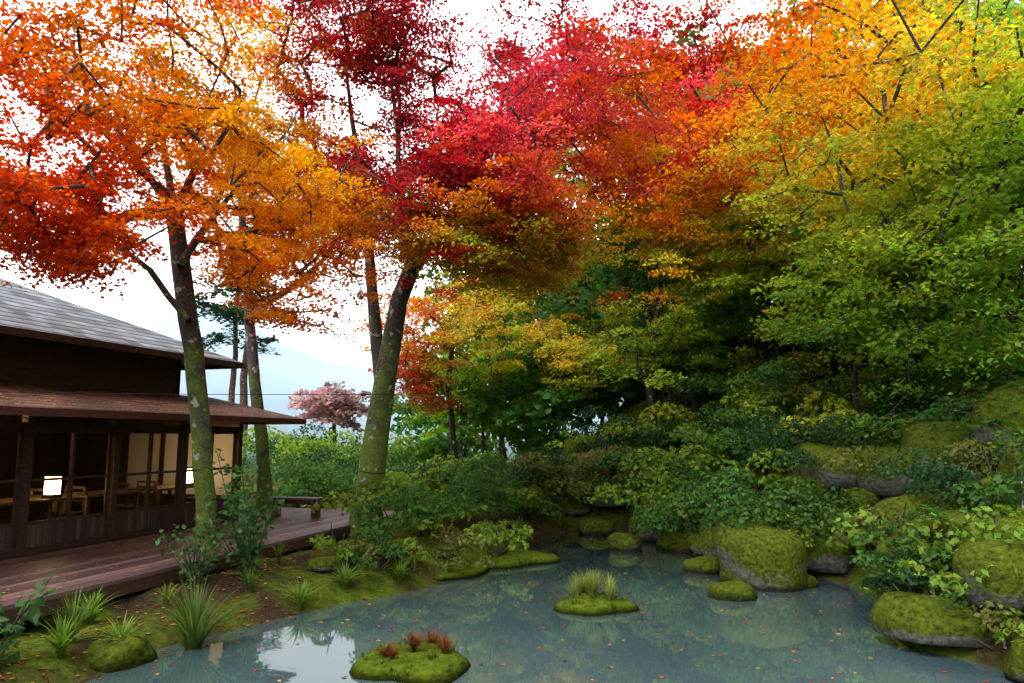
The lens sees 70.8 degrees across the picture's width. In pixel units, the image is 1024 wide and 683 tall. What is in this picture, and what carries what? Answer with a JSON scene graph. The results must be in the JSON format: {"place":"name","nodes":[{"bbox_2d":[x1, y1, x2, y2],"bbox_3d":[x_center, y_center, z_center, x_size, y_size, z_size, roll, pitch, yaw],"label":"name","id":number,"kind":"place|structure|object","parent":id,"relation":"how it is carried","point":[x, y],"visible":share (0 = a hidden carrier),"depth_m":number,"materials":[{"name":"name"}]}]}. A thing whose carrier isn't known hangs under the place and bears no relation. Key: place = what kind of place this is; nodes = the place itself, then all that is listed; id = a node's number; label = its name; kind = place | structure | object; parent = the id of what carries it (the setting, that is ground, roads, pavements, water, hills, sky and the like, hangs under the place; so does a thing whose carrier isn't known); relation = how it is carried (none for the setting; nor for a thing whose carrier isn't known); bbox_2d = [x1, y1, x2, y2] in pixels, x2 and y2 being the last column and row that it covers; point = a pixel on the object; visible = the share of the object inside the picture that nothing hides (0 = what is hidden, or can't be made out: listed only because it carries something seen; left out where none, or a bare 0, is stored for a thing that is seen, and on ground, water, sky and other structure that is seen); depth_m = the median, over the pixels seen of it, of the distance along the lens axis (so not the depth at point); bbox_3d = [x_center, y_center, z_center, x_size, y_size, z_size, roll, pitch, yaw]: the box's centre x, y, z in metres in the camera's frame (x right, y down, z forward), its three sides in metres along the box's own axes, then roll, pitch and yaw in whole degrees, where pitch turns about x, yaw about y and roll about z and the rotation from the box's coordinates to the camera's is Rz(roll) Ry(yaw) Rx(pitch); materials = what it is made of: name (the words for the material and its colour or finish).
{"place":"outdoors","nodes":[
{"label":"outdoors","id":0,"kind":"place"},
{"bbox_2d":[0,359,741,394],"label":"overhead cable","id":1,"kind":"object","parent":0,"point":[308,394],"visible":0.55,"depth_m":11.60,"materials":[{"name":"black"}]},
{"bbox_2d":[0,0,1021,384],"label":"sky","id":2,"kind":"structure","parent":0,"point":[147,305],"materials":[{"name":"white"}]},
{"bbox_2d":[0,276,1023,682],"bbox_3d":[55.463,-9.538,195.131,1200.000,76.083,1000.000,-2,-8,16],"label":"terrain","id":3,"kind":"structure","parent":0,"point":[286,370],"depth_m":11.15,"materials":[{"name":"green plant"}]},
{"bbox_2d":[0,336,243,559],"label":"building wall","id":4,"kind":"structure","parent":3,"relation":"on","point":[91,454],"depth_m":13.15,"materials":[{"name":"brown wood"}]},
{"bbox_2d":[0,514,228,560],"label":"teahouse floor","id":5,"kind":"structure","parent":4,"relation":"attached to","point":[5,520],"depth_m":14.37,"materials":[{"name":"brown wood"}]},
{"bbox_2d":[0,481,194,521],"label":"chairs","id":6,"kind":"object","parent":5,"relation":"on","point":[84,495],"visible":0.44,"depth_m":12.24,"materials":[{"name":"brown wood"}]},
{"bbox_2d":[41,467,193,498],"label":"teahouse lantern frames","id":7,"kind":"structure","parent":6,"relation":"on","point":[43,496],"depth_m":11.50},
{"bbox_2d":[44,469,192,494],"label":"teahouse lanterns","id":8,"kind":"object","parent":7,"relation":"in","point":[53,487],"visible":0.75,"depth_m":11.50,"materials":[{"name":"white paper"}]},
{"bbox_2d":[0,500,230,550],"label":"teahouse door panels","id":9,"kind":"object","parent":4,"relation":"attached to","point":[45,533],"visible":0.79,"depth_m":11.52,"materials":[{"name":"brown wood"}]},
{"bbox_2d":[0,278,241,362],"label":"roof","id":10,"kind":"structure","parent":4,"relation":"on","point":[31,309],"depth_m":13.03,"materials":[{"name":"grey tile"}]},
{"bbox_2d":[0,325,244,369],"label":"roof eave","id":11,"kind":"object","parent":10,"relation":"attached to","point":[22,333],"visible":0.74,"depth_m":12.43,"materials":[{"name":"brown wood"}]},
{"bbox_2d":[0,381,301,418],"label":"lower roof","id":12,"kind":"structure","parent":4,"relation":"attached to","point":[99,405],"depth_m":11.80,"materials":[{"name":"brown wood"}]},
{"bbox_2d":[14,406,289,418],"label":"rafters","id":13,"kind":"object","parent":12,"relation":"attached to","point":[130,411],"visible":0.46,"depth_m":10.96,"materials":[{"name":"brown wood"}]},
{"bbox_2d":[0,406,305,424],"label":"roof eave","id":14,"kind":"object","parent":12,"relation":"attached to","point":[26,411],"depth_m":10.79,"materials":[{"name":"brown wood"}]},
{"bbox_2d":[126,433,232,494],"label":"shoji screens","id":15,"kind":"object","parent":4,"relation":"attached to","point":[138,453],"visible":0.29,"depth_m":15.43,"materials":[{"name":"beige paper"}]},
{"bbox_2d":[0,448,400,664],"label":"broadleaf shrubs","id":16,"kind":"object","parent":3,"relation":"on","point":[250,548],"visible":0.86,"depth_m":9.53,"materials":[{"name":"green plant"}]},
{"bbox_2d":[0,516,400,626],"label":"deck edge","id":17,"kind":"object","parent":3,"relation":"on","point":[133,585],"visible":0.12,"depth_m":8.99,"materials":[{"name":"brown wood"}]},
{"bbox_2d":[0,507,404,609],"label":"deck boards","id":18,"kind":"object","parent":17,"relation":"on","point":[83,570],"visible":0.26,"depth_m":10.01,"materials":[{"name":"brown wood"}]},
{"bbox_2d":[269,496,324,518],"bbox_3d":[-4.594,3.525,15.305,1.200,0.420,0.340,-2,-8,16],"label":"wooden bench","id":19,"kind":"object","parent":18,"relation":"on","point":[311,501],"visible":0.7,"depth_m":15.26,"materials":[{"name":"brown wood"}]},
{"bbox_2d":[0,0,426,551],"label":"maple tree","id":20,"kind":"object","parent":3,"relation":"on","point":[80,194],"visible":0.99,"depth_m":9.72,"materials":[{"name":"orange plant"}]},
{"bbox_2d":[202,192,279,402],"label":"pine tree","id":21,"kind":"object","parent":3,"relation":"on","point":[219,337],"visible":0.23,"depth_m":58.66,"materials":[{"name":"green plant"}]},
{"bbox_2d":[193,105,305,467],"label":"pine tree","id":22,"kind":"object","parent":3,"relation":"on","point":[215,307],"visible":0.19,"depth_m":48.57,"materials":[{"name":"green plant"}]},
{"bbox_2d":[126,0,425,512],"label":"maple tree","id":23,"kind":"object","parent":3,"relation":"on","point":[305,99],"visible":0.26,"depth_m":15.91,"materials":[{"name":"orange plant"}]},
{"bbox_2d":[287,381,371,447],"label":"maple tree","id":24,"kind":"object","parent":3,"relation":"on","point":[339,410],"visible":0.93,"depth_m":36.86,"materials":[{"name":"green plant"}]},
{"bbox_2d":[242,424,531,507],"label":"shrubs","id":25,"kind":"object","parent":3,"relation":"on","point":[332,475],"visible":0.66,"depth_m":23.24,"materials":[{"name":"green plant"}]},
{"bbox_2d":[306,501,533,571],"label":"bank shrubs","id":26,"kind":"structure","parent":3,"relation":"on","point":[352,550],"depth_m":11.26,"materials":[{"name":"green plant"}]},
{"bbox_2d":[392,353,506,461],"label":"understory tree","id":27,"kind":"object","parent":3,"relation":"on","point":[472,441],"visible":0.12,"depth_m":36.88,"materials":[{"name":"green plant"}]},
{"bbox_2d":[353,280,554,467],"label":"green maple","id":28,"kind":"object","parent":3,"relation":"on","point":[420,382],"visible":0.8,"depth_m":23.30,"materials":[{"name":"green plant"}]},
{"bbox_2d":[390,329,543,461],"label":"understory tree","id":29,"kind":"object","parent":3,"relation":"on","point":[401,410],"visible":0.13,"depth_m":32.26,"materials":[{"name":"green plant"}]},
{"bbox_2d":[240,0,700,538],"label":"maple tree","id":30,"kind":"object","parent":3,"relation":"on","point":[473,244],"visible":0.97,"depth_m":13.42,"materials":[{"name":"red plant"}]},
{"bbox_2d":[21,510,938,678],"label":"grass tufts","id":31,"kind":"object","parent":3,"relation":"on","point":[193,627],"depth_m":7.70,"materials":[{"name":"green plant"}]},
{"bbox_2d":[423,288,542,451],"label":"woodland tree","id":32,"kind":"object","parent":3,"relation":"on","point":[487,434],"visible":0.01,"depth_m":46.77,"materials":[{"name":"orange plant"}]},
{"bbox_2d":[412,243,560,466],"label":"woodland tree","id":33,"kind":"object","parent":3,"relation":"on","point":[429,275],"visible":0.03,"depth_m":39.09,"materials":[{"name":"orange plant"}]},
{"bbox_2d":[406,325,574,470],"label":"understory tree","id":34,"kind":"object","parent":3,"relation":"on","point":[513,434],"visible":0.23,"depth_m":27.59,"materials":[{"name":"green plant"}]},
{"bbox_2d":[434,269,551,458],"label":"slender tree","id":35,"kind":"object","parent":3,"relation":"on","point":[503,450],"visible":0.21,"depth_m":26.68,"materials":[{"name":"yellow plant"}]},
{"bbox_2d":[438,39,567,461],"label":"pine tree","id":36,"kind":"object","parent":3,"relation":"on","point":[495,57],"visible":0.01,"depth_m":43.07,"materials":[{"name":"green plant"}]},
{"bbox_2d":[435,221,621,469],"bbox_3d":[1.099,0.441,32.353,8.269,12.386,8.926,3,-8,-21],"label":"woodland tree","id":37,"kind":"object","parent":3,"relation":"on","point":[533,301],"visible":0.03,"depth_m":33.52,"materials":[{"name":"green plant"}]},
{"bbox_2d":[311,401,754,539],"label":"shrubs","id":38,"kind":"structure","parent":3,"relation":"on","point":[596,465],"depth_m":16.86,"materials":[{"name":"green plant"}]},
{"bbox_2d":[85,377,1023,682],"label":"mossy boulders","id":39,"kind":"object","parent":3,"relation":"on","point":[747,563],"visible":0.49,"depth_m":10.52,"materials":[{"name":"green plant"}]},
{"bbox_2d":[453,300,664,464],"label":"understory tree","id":40,"kind":"object","parent":3,"relation":"on","point":[483,409],"visible":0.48,"depth_m":23.68,"materials":[{"name":"green plant"}]},
{"bbox_2d":[510,372,623,463],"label":"understory tree","id":41,"kind":"object","parent":3,"relation":"on","point":[590,420],"visible":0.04,"depth_m":33.01,"materials":[{"name":"green plant"}]},
{"bbox_2d":[500,317,640,434],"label":"slender tree","id":42,"kind":"object","parent":3,"relation":"on","point":[569,363],"visible":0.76,"depth_m":22.24,"materials":[{"name":"yellow plant"}]},
{"bbox_2d":[528,297,652,413],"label":"slender tree","id":43,"kind":"object","parent":3,"relation":"on","point":[593,325],"visible":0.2,"depth_m":23.97,"materials":[{"name":"green plant"}]},
{"bbox_2d":[510,300,672,425],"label":"understory tree","id":44,"kind":"object","parent":3,"relation":"on","point":[596,400],"visible":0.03,"depth_m":27.04,"materials":[{"name":"green plant"}]},
{"bbox_2d":[524,228,675,413],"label":"woodland tree","id":45,"kind":"object","parent":3,"relation":"on","point":[590,290],"visible":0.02,"depth_m":29.57,"materials":[{"name":"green plant"}]},
{"bbox_2d":[515,103,707,392],"bbox_3d":[4.071,-3.901,27.313,8.190,11.846,8.252,2,-8,-14],"label":"woodland tree","id":46,"kind":"object","parent":3,"relation":"on","point":[594,230],"visible":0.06,"depth_m":26.16,"materials":[{"name":"green plant"}]},
{"bbox_2d":[582,245,682,334],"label":"understory tree","id":47,"kind":"object","parent":3,"relation":"on","point":[607,281],"visible":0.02,"depth_m":29.88,"materials":[{"name":"green plant"}]},
{"bbox_2d":[526,206,749,402],"bbox_3d":[4.570,-1.099,23.391,7.632,6.738,7.045,2,-8,-12],"label":"understory tree","id":48,"kind":"object","parent":3,"relation":"on","point":[635,275],"visible":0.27,"depth_m":22.10,"materials":[{"name":"green plant"}]},
{"bbox_2d":[574,280,761,441],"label":"slender tree","id":49,"kind":"object","parent":3,"relation":"on","point":[638,341],"visible":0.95,"depth_m":19.25,"materials":[{"name":"green plant"}]},
{"bbox_2d":[591,239,788,424],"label":"slender tree","id":50,"kind":"object","parent":3,"relation":"on","point":[692,396],"visible":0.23,"depth_m":20.14,"materials":[{"name":"green plant"}]},
{"bbox_2d":[626,191,759,359],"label":"understory tree","id":51,"kind":"object","parent":3,"relation":"on","point":[691,285],"depth_m":25.30,"materials":[{"name":"green plant"}]},
{"bbox_2d":[616,203,778,447],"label":"leaning maple tree","id":52,"kind":"object","parent":3,"relation":"on","point":[717,284],"visible":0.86,"depth_m":18.64,"materials":[{"name":"green plant"}]},
{"bbox_2d":[627,23,775,114],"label":"woodland tree","id":53,"kind":"object","parent":3,"relation":"on","point":[686,39],"visible":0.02,"depth_m":34.45,"materials":[{"name":"red plant"}]},
{"bbox_2d":[647,258,797,397],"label":"slender tree","id":54,"kind":"object","parent":3,"relation":"on","point":[717,314],"visible":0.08,"depth_m":19.98,"materials":[{"name":"green plant"}]},
{"bbox_2d":[659,54,839,330],"bbox_3d":[9.740,-5.767,29.366,9.348,11.300,9.440,-2,-8,16],"label":"woodland tree","id":55,"kind":"object","parent":3,"relation":"on","point":[712,92],"visible":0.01,"depth_m":28.46,"materials":[{"name":"red plant"}]},
{"bbox_2d":[484,0,1018,363],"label":"maple tree","id":56,"kind":"object","parent":3,"relation":"on","point":[662,180],"visible":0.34,"depth_m":18.23,"materials":[{"name":"plant"}]},
{"bbox_2d":[642,48,902,360],"bbox_3d":[8.140,-4.013,23.388,8.570,10.124,8.140,-2,-8,16],"label":"woodland tree","id":57,"kind":"object","parent":3,"relation":"on","point":[725,141],"visible":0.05,"depth_m":21.63,"materials":[{"name":"orange plant"}]},
{"bbox_2d":[702,0,861,147],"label":"woodland tree","id":58,"kind":"object","parent":3,"relation":"on","point":[776,11],"visible":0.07,"depth_m":30.29,"materials":[{"name":"orange plant"}]},
{"bbox_2d":[544,362,1023,609],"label":"hillside rocks","id":59,"kind":"structure","parent":3,"relation":"on","point":[977,555],"depth_m":11.14,"materials":[{"name":"green plant"}]},
{"bbox_2d":[709,226,861,386],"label":"slender tree","id":60,"kind":"object","parent":3,"relation":"on","point":[750,245],"visible":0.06,"depth_m":20.28,"materials":[{"name":"green plant"}]},
{"bbox_2d":[726,179,847,341],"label":"slender tree","id":61,"kind":"object","parent":3,"relation":"on","point":[760,216],"visible":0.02,"depth_m":20.69,"materials":[{"name":"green plant"}]},
{"bbox_2d":[689,190,904,388],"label":"understory tree","id":62,"kind":"object","parent":3,"relation":"on","point":[765,268],"visible":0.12,"depth_m":18.89,"materials":[{"name":"green plant"}]},
{"bbox_2d":[587,303,1023,591],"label":"hillside shrubs","id":63,"kind":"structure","parent":3,"relation":"on","point":[755,439],"depth_m":13.30,"materials":[{"name":"green plant"}]},
{"bbox_2d":[756,194,888,362],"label":"slender tree","id":64,"kind":"object","parent":3,"relation":"on","point":[819,270],"visible":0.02,"depth_m":20.07,"materials":[{"name":"green plant"}]},
{"bbox_2d":[682,0,1023,396],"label":"maple tree","id":65,"kind":"object","parent":3,"relation":"on","point":[896,125],"visible":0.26,"depth_m":14.07,"materials":[{"name":"orange plant"}]},
{"bbox_2d":[688,116,1022,367],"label":"tree","id":66,"kind":"object","parent":3,"relation":"on","point":[767,251],"visible":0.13,"depth_m":17.25,"materials":[{"name":"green plant"}]},
{"bbox_2d":[699,0,1023,450],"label":"maple tree","id":67,"kind":"object","parent":3,"relation":"on","point":[999,74],"visible":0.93,"depth_m":11.09,"materials":[{"name":"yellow plant"}]},
{"bbox_2d":[746,223,1018,413],"bbox_3d":[7.216,-0.171,14.136,4.954,4.384,4.052,-2,-8,16],"label":"slender tree","id":68,"kind":"object","parent":3,"relation":"on","point":[777,328],"visible":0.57,"depth_m":14.13,"materials":[{"name":"green plant"}]},
{"bbox_2d":[817,0,947,113],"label":"woodland tree","id":69,"kind":"object","parent":3,"relation":"on","point":[880,20],"depth_m":34.23,"materials":[{"name":"orange plant"}]},
{"bbox_2d":[761,159,1020,328],"bbox_3d":[10.879,-2.298,20.531,7.178,5.514,7.791,6,-10,-40],"label":"understory tree","id":70,"kind":"object","parent":3,"relation":"on","point":[847,287],"depth_m":19.86,"materials":[{"name":"green plant"}]},
{"bbox_2d":[777,191,1021,363],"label":"slender tree","id":71,"kind":"object","parent":3,"relation":"on","point":[900,269],"visible":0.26,"depth_m":14.17,"materials":[{"name":"green plant"}]},
{"bbox_2d":[806,9,1004,308],"bbox_3d":[14.106,-6.345,27.338,8.625,11.174,8.805,-2,-8,16],"label":"woodland tree","id":72,"kind":"object","parent":3,"relation":"on","point":[983,25],"depth_m":25.30,"materials":[{"name":"yellow plant"}]},
{"bbox_2d":[828,162,1022,344],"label":"slender tree","id":73,"kind":"object","parent":3,"relation":"on","point":[896,261],"visible":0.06,"depth_m":13.87,"materials":[{"name":"green plant"}]},
{"bbox_2d":[850,125,1011,205],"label":"slender tree","id":74,"kind":"object","parent":3,"relation":"on","point":[902,152],"visible":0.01,"depth_m":16.18,"materials":[{"name":"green plant"}]},
{"bbox_2d":[849,486,1023,650],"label":"shrubs","id":75,"kind":"object","parent":3,"relation":"on","point":[940,552],"visible":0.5,"depth_m":7.96,"materials":[{"name":"green plant"}]},
{"bbox_2d":[868,0,1023,295],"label":"woodland tree","id":76,"kind":"object","parent":3,"relation":"on","point":[1010,7],"visible":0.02,"depth_m":19.38,"materials":[{"name":"yellow plant"}]},
{"bbox_2d":[871,116,1023,385],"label":"slender tree","id":77,"kind":"object","parent":3,"relation":"on","point":[988,166],"visible":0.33,"depth_m":12.41,"materials":[{"name":"green plant"}]},
{"bbox_2d":[973,0,1021,30],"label":"woodland tree","id":78,"kind":"object","parent":3,"relation":"on","point":[1001,14],"visible":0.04,"depth_m":23.70,"materials":[{"name":"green plant"}]},
{"bbox_2d":[85,531,1020,682],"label":"pond water","id":79,"kind":"structure","parent":0,"point":[329,647],"depth_m":8.14,"materials":[{"name":"teal liquid"}]},
{"bbox_2d":[349,548,639,682],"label":"mossy islets","id":80,"kind":"object","parent":79,"relation":"in","point":[424,668],"visible":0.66,"depth_m":7.14,"materials":[{"name":"green plant"}]},
{"bbox_2d":[0,381,997,682],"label":"fallen leaves","id":81,"kind":"object","parent":79,"relation":"on","point":[280,539],"visible":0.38,"depth_m":10.10,"materials":[{"name":"plant"}]}
]}

